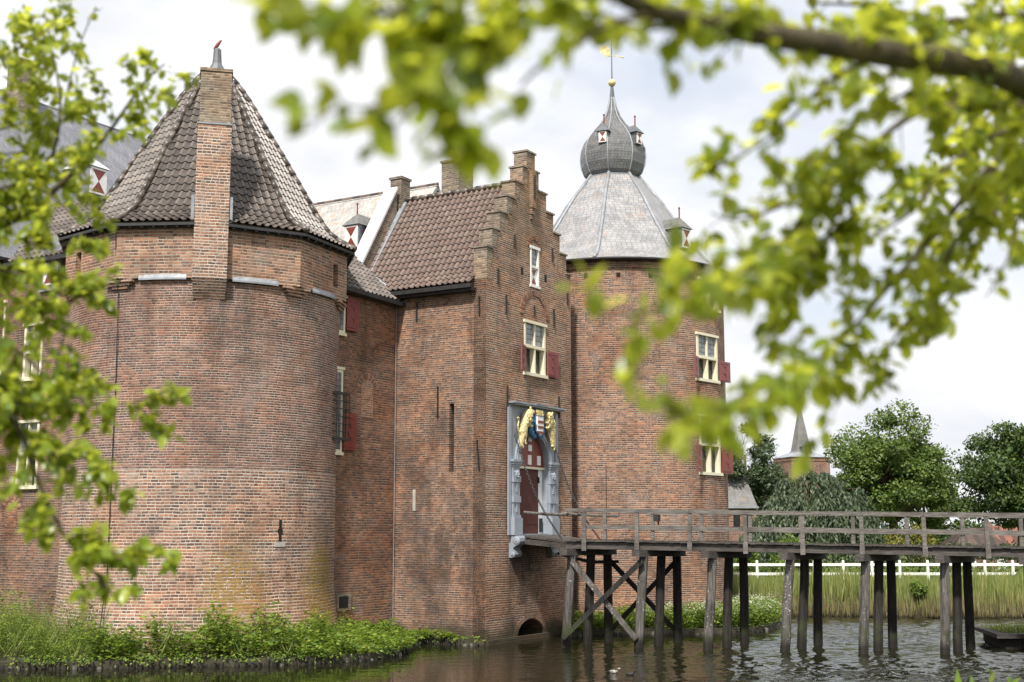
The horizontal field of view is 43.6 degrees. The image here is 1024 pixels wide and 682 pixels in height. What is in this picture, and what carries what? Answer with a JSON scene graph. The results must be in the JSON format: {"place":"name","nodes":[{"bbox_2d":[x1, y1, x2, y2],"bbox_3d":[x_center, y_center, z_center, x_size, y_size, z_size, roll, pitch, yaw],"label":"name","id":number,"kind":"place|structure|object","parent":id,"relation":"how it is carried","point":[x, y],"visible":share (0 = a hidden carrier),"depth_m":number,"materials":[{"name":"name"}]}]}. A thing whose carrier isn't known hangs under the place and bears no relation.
{"place":"outdoors","nodes":[
{"label":"outdoors","id":0,"kind":"place"},
{"bbox_2d":[0,597,418,660],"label":"grass","id":1,"kind":"structure","parent":0,"point":[20,642],"depth_m":38.26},
{"bbox_2d":[0,636,485,669],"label":"castle bank","id":2,"kind":"structure","parent":0,"point":[107,662],"depth_m":37.90,"materials":[{"name":"soil"}]},
{"bbox_2d":[0,57,142,633],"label":"brick wing","id":3,"kind":"structure","parent":2,"relation":"on","point":[30,569],"depth_m":43.83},
{"bbox_2d":[3,300,7,336],"bbox_3d":[-18.166,-0.366,45.255,1.058,2.071,0.320,-5,-10,31],"label":"window","id":4,"kind":"structure","parent":3,"relation":"in","point":[3,300],"depth_m":45.03,"materials":[{"name":"beige paint"}]},
{"bbox_2d":[15,419,39,488],"bbox_3d":[-16.428,3.864,43.576,1.246,2.351,0.320,-5,-10,31],"label":"window","id":5,"kind":"structure","parent":3,"relation":"in","point":[33,485],"depth_m":43.58,"materials":[{"name":"beige paint"}]},
{"bbox_2d":[22,321,42,381],"bbox_3d":[-16.440,0.377,44.097,1.114,2.018,0.320,-5,-10,31],"label":"window","id":6,"kind":"structure","parent":3,"relation":"in","point":[26,365],"depth_m":44.15,"materials":[{"name":"beige paint"}]},
{"bbox_2d":[38,236,63,292],"bbox_3d":[-15.833,-2.656,44.033,1.100,1.894,0.120,-5,-10,31],"label":"window","id":7,"kind":"structure","parent":3,"relation":"in","point":[46,280],"depth_m":43.99,"materials":[{"name":"white paint"}]},
{"bbox_2d":[49,48,356,654],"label":"round tower","id":8,"kind":"structure","parent":2,"relation":"on","point":[229,308],"depth_m":41.01,"materials":[{"name":"brick"}]},
{"bbox_2d":[213,40,221,48],"bbox_3d":[-10.760,-10.835,46.797,0.312,0.356,0.114,0,-8,0],"label":"perched bird","id":9,"kind":"object","parent":8,"relation":"on","point":[218,43],"visible":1,"depth_m":46.76},
{"bbox_2d":[0,640,484,669],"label":"timber pile revetment","id":10,"kind":"structure","parent":2,"relation":"on","point":[173,665],"depth_m":37.68,"materials":[{"name":"wood"}]},
{"bbox_2d":[0,581,485,669],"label":"undergrowth","id":11,"kind":"object","parent":2,"relation":"on","point":[373,636],"visible":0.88,"depth_m":38.56,"materials":[{"name":"green plant"}]},
{"bbox_2d":[260,224,405,626],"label":"brick range","id":12,"kind":"structure","parent":2,"relation":"on","point":[364,438],"depth_m":46.19,"materials":[{"name":"brown brick"}]},
{"bbox_2d":[332,366,356,454],"bbox_3d":[-6.080,2.429,44.795,0.490,3.102,2.115,-5,-10,31],"label":"window","id":13,"kind":"structure","parent":12,"relation":"in","point":[345,430],"depth_m":44.98,"materials":[{"name":"beige paint"}]},
{"bbox_2d":[339,295,359,336],"bbox_3d":[-6.132,-0.923,45.431,0.255,1.471,2.050,-5,-10,31],"label":"window","id":14,"kind":"structure","parent":12,"relation":"in","point":[351,311],"depth_m":45.81,"materials":[{"name":"beige paint"}]},
{"bbox_2d":[367,149,572,645],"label":"gate tower","id":15,"kind":"structure","parent":2,"relation":"on","point":[472,277],"depth_m":47.34,"materials":[{"name":"brick"}]},
{"bbox_2d":[413,490,415,510],"bbox_3d":[-3.587,5.842,46.953,0.120,0.777,0.028,-5,-10,31],"label":"slit window","id":16,"kind":"structure","parent":15,"relation":"in","point":[414,491],"depth_m":46.94,"materials":[{"name":"stone"}]},
{"bbox_2d":[529,245,539,288],"bbox_3d":[0.826,-2.856,49.664,0.200,1.631,0.780,-5,-10,31],"label":"window","id":17,"kind":"structure","parent":15,"relation":"in","point":[534,251],"depth_m":49.70,"materials":[{"name":"white paint"}]},
{"bbox_2d":[517,406,555,451],"bbox_3d":[1.010,3.323,48.342,0.394,1.587,2.881,-5,-10,31],"label":"coat of arms","id":18,"kind":"object","parent":15,"relation":"attached to","point":[532,421],"visible":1,"depth_m":48.16},
{"bbox_2d":[507,401,566,557],"bbox_3d":[0.888,5.243,48.251,2.512,5.719,3.508,0,-8,0],"label":"doorway","id":19,"kind":"structure","parent":15,"relation":"in","point":[542,465],"depth_m":48.32,"materials":[{"name":"grey stone"}]},
{"bbox_2d":[521,319,558,378],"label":"window","id":20,"kind":"structure","parent":15,"relation":"in","point":[533,350],"depth_m":49.47,"materials":[{"name":"beige paint"}]},
{"bbox_2d":[514,434,619,563],"bbox_3d":[1.793,5.801,47.095,3.296,4.679,3.663,7,-11,-41],"label":"drawbridge","id":21,"kind":"object","parent":15,"relation":"attached to","point":[558,541],"visible":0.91,"depth_m":46.21,"materials":[{"name":"grey wood"}]},
{"bbox_2d":[313,161,472,270],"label":"slate range","id":22,"kind":"structure","parent":0,"point":[363,223],"depth_m":52.74,"materials":[{"name":"white paint"}]},
{"bbox_2d":[0,616,1023,681],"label":"water","id":23,"kind":"structure","parent":0,"point":[915,656],"depth_m":38.35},
{"bbox_2d":[609,668,620,672],"bbox_3d":[2.888,9.283,36.029,0.343,0.175,0.116,-3,-9,18],"label":"duck","id":24,"kind":"object","parent":23,"relation":"on","point":[613,671],"visible":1,"depth_m":35.99},
{"bbox_2d":[625,670,635,674],"bbox_3d":[3.298,9.209,35.502,0.323,0.165,0.109,-3,-9,18],"label":"duck","id":25,"kind":"object","parent":23,"relation":"on","point":[630,673],"visible":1,"depth_m":35.46},
{"bbox_2d":[733,565,1023,611],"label":"reeds","id":26,"kind":"object","parent":23,"relation":"on","point":[990,585],"visible":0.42,"depth_m":60.16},
{"bbox_2d":[733,590,1023,617],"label":"dry reeds","id":27,"kind":"object","parent":23,"relation":"on","point":[978,608],"visible":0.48,"depth_m":58.77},
{"bbox_2d":[975,622,1023,648],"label":"boat","id":28,"kind":"object","parent":23,"relation":"in","point":[1007,637],"visible":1,"depth_m":43.99,"materials":[{"name":"black wood"}]},
{"bbox_2d":[0,0,1023,529],"label":"sky","id":29,"kind":"structure","parent":0,"point":[970,380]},
{"bbox_2d":[572,618,778,636],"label":"castle bank","id":30,"kind":"structure","parent":0,"point":[667,629],"depth_m":49.35,"materials":[{"name":"soil"}]},
{"bbox_2d":[553,42,732,625],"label":"domed tower","id":31,"kind":"structure","parent":30,"relation":"on","point":[616,217],"depth_m":52.79,"materials":[{"name":"brown brick"}]},
{"bbox_2d":[693,332,730,383],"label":"window","id":32,"kind":"structure","parent":31,"relation":"in","point":[705,361],"depth_m":54.33,"materials":[{"name":"beige paint"}]},
{"bbox_2d":[697,414,732,475],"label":"window","id":33,"kind":"structure","parent":31,"relation":"in","point":[707,463],"depth_m":54.07,"materials":[{"name":"beige paint"}]},
{"bbox_2d":[571,620,781,637],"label":"bank kerb","id":34,"kind":"structure","parent":30,"relation":"on","point":[753,631],"depth_m":49.16,"materials":[{"name":"stone"}]},
{"bbox_2d":[572,594,781,631],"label":"undergrowth","id":35,"kind":"object","parent":30,"relation":"on","point":[759,616],"visible":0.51,"depth_m":50.21,"materials":[{"name":"green plant"}]},
{"bbox_2d":[645,592,781,616],"bbox_3d":[8.987,10.893,52.959,4.385,0.722,10.244,-5,-10,33],"label":"blossom","id":36,"kind":"object","parent":35,"relation":"on","point":[757,600],"visible":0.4,"depth_m":51.26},
{"bbox_2d":[755,532,1023,617],"bbox_3d":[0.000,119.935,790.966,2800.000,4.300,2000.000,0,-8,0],"label":"ground","id":37,"kind":"structure","parent":0,"point":[919,614],"depth_m":59.56,"materials":[{"name":"green plant"}]},
{"bbox_2d":[0,0,200,614],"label":"overhanging tree","id":38,"kind":"object","parent":37,"relation":"on","point":[61,387],"visible":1,"depth_m":5.29,"materials":[{"name":"green plant"}]},
{"bbox_2d":[234,0,1023,479],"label":"overhanging tree","id":39,"kind":"object","parent":37,"relation":"on","point":[420,52],"visible":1,"depth_m":2.90,"materials":[{"name":"green plant"}]},
{"bbox_2d":[728,464,758,541],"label":"house","id":40,"kind":"structure","parent":37,"relation":"on","point":[740,496],"depth_m":95.45,"materials":[{"name":"grey brick"}]},
{"bbox_2d":[733,515,739,525],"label":"window","id":41,"kind":"structure","parent":40,"relation":"in","point":[736,518],"depth_m":95.05,"materials":[{"name":"black glass"}]},
{"bbox_2d":[733,540,760,571],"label":"light shrub","id":42,"kind":"object","parent":37,"relation":"on","point":[750,559],"visible":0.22,"depth_m":76.68,"materials":[{"name":"green plant"}]},
{"bbox_2d":[728,423,793,510],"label":"willow tree","id":43,"kind":"object","parent":37,"relation":"on","point":[763,480],"visible":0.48,"depth_m":97.29,"materials":[{"name":"plant"}]},
{"bbox_2d":[740,430,791,497],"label":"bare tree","id":44,"kind":"object","parent":37,"relation":"on","point":[744,443],"visible":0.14,"depth_m":116.99,"materials":[{"name":"plant"}]},
{"bbox_2d":[754,478,812,526],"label":"lime tree","id":45,"kind":"object","parent":37,"relation":"on","point":[764,498],"visible":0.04,"depth_m":157.68,"materials":[{"name":"green plant"}]},
{"bbox_2d":[559,508,1023,653],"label":"timber bridge","id":46,"kind":"structure","parent":37,"relation":"on","point":[802,551],"depth_m":43.59,"materials":[{"name":"grey wood"}]},
{"bbox_2d":[653,515,659,524],"bbox_3d":[5.232,6.458,46.233,0.147,0.370,0.262,-6,-10,35],"label":"spotlight","id":47,"kind":"object","parent":46,"relation":"attached to","point":[656,518],"visible":1,"depth_m":46.18,"materials":[{"name":"black metal"}]},
{"bbox_2d":[767,533,823,572],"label":"light shrub","id":48,"kind":"object","parent":37,"relation":"on","point":[795,540],"visible":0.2,"depth_m":75.70,"materials":[{"name":"green plant"}]},
{"bbox_2d":[772,414,829,541],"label":"church","id":49,"kind":"structure","parent":37,"relation":"on","point":[818,461],"depth_m":175.99,"materials":[{"name":"red brick"}]},
{"bbox_2d":[738,469,888,575],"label":"weeping beech","id":50,"kind":"object","parent":37,"relation":"on","point":[822,500],"visible":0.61,"depth_m":87.75,"materials":[{"name":"green plant"}]},
{"bbox_2d":[820,525,887,560],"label":"thicket","id":51,"kind":"object","parent":37,"relation":"on","point":[850,541],"visible":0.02,"depth_m":125.86,"materials":[{"name":"plant"}]},
{"bbox_2d":[733,566,1020,579],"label":"hedge","id":52,"kind":"object","parent":37,"relation":"on","point":[907,569],"visible":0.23,"depth_m":76.38,"materials":[{"name":"green plant"}]},
{"bbox_2d":[733,560,1022,579],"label":"white fence","id":53,"kind":"object","parent":37,"relation":"on","point":[927,564],"visible":0.3,"depth_m":72.88,"materials":[{"name":"paint"}]},
{"bbox_2d":[736,540,1022,577],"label":"hedge","id":54,"kind":"object","parent":37,"relation":"on","point":[911,557],"visible":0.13,"depth_m":78.37,"materials":[{"name":"green plant"}]},
{"bbox_2d":[823,398,959,542],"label":"lime tree","id":55,"kind":"object","parent":37,"relation":"on","point":[882,471],"visible":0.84,"depth_m":105.78,"materials":[{"name":"green plant"}]},
{"bbox_2d":[880,518,941,541],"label":"thicket","id":56,"kind":"object","parent":37,"relation":"on","point":[900,526],"visible":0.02,"depth_m":130.18,"materials":[{"name":"plant"}]},
{"bbox_2d":[884,523,941,571],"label":"golden shrub","id":57,"kind":"object","parent":37,"relation":"on","point":[931,541],"visible":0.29,"depth_m":82.80,"materials":[{"name":"green plant"}]},
{"bbox_2d":[909,579,927,601],"bbox_3d":[18.866,11.544,59.285,1.029,1.079,1.079,0,-8,0],"label":"waterside shrub","id":58,"kind":"object","parent":37,"relation":"on","point":[919,588],"visible":1,"depth_m":59.06,"materials":[{"name":"green plant"}]},
{"bbox_2d":[896,483,969,562],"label":"lime tree","id":59,"kind":"object","parent":37,"relation":"on","point":[935,522],"visible":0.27,"depth_m":112.06,"materials":[{"name":"green plant"}]},
{"bbox_2d":[934,518,998,544],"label":"thicket","id":60,"kind":"object","parent":37,"relation":"on","point":[972,525],"visible":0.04,"depth_m":128.25,"materials":[{"name":"plant"}]},
{"bbox_2d":[939,522,1015,569],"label":"cottage","id":61,"kind":"structure","parent":37,"relation":"on","point":[978,540],"depth_m":98.17,"materials":[{"name":"brown tile"}]},
{"bbox_2d":[939,420,1023,567],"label":"oak tree","id":62,"kind":"object","parent":37,"relation":"on","point":[995,478],"visible":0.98,"depth_m":84.67,"materials":[{"name":"green plant"}]},
{"bbox_2d":[955,667,1020,681],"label":"bank weeds","id":63,"kind":"object","parent":37,"relation":"on","point":[958,678],"visible":1,"depth_m":9.21,"materials":[{"name":"green plant"}]},
{"bbox_2d":[992,525,1017,561],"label":"cottage","id":64,"kind":"structure","parent":37,"relation":"on","point":[1004,539],"depth_m":101.13,"materials":[{"name":"orange tile"}]}
]}

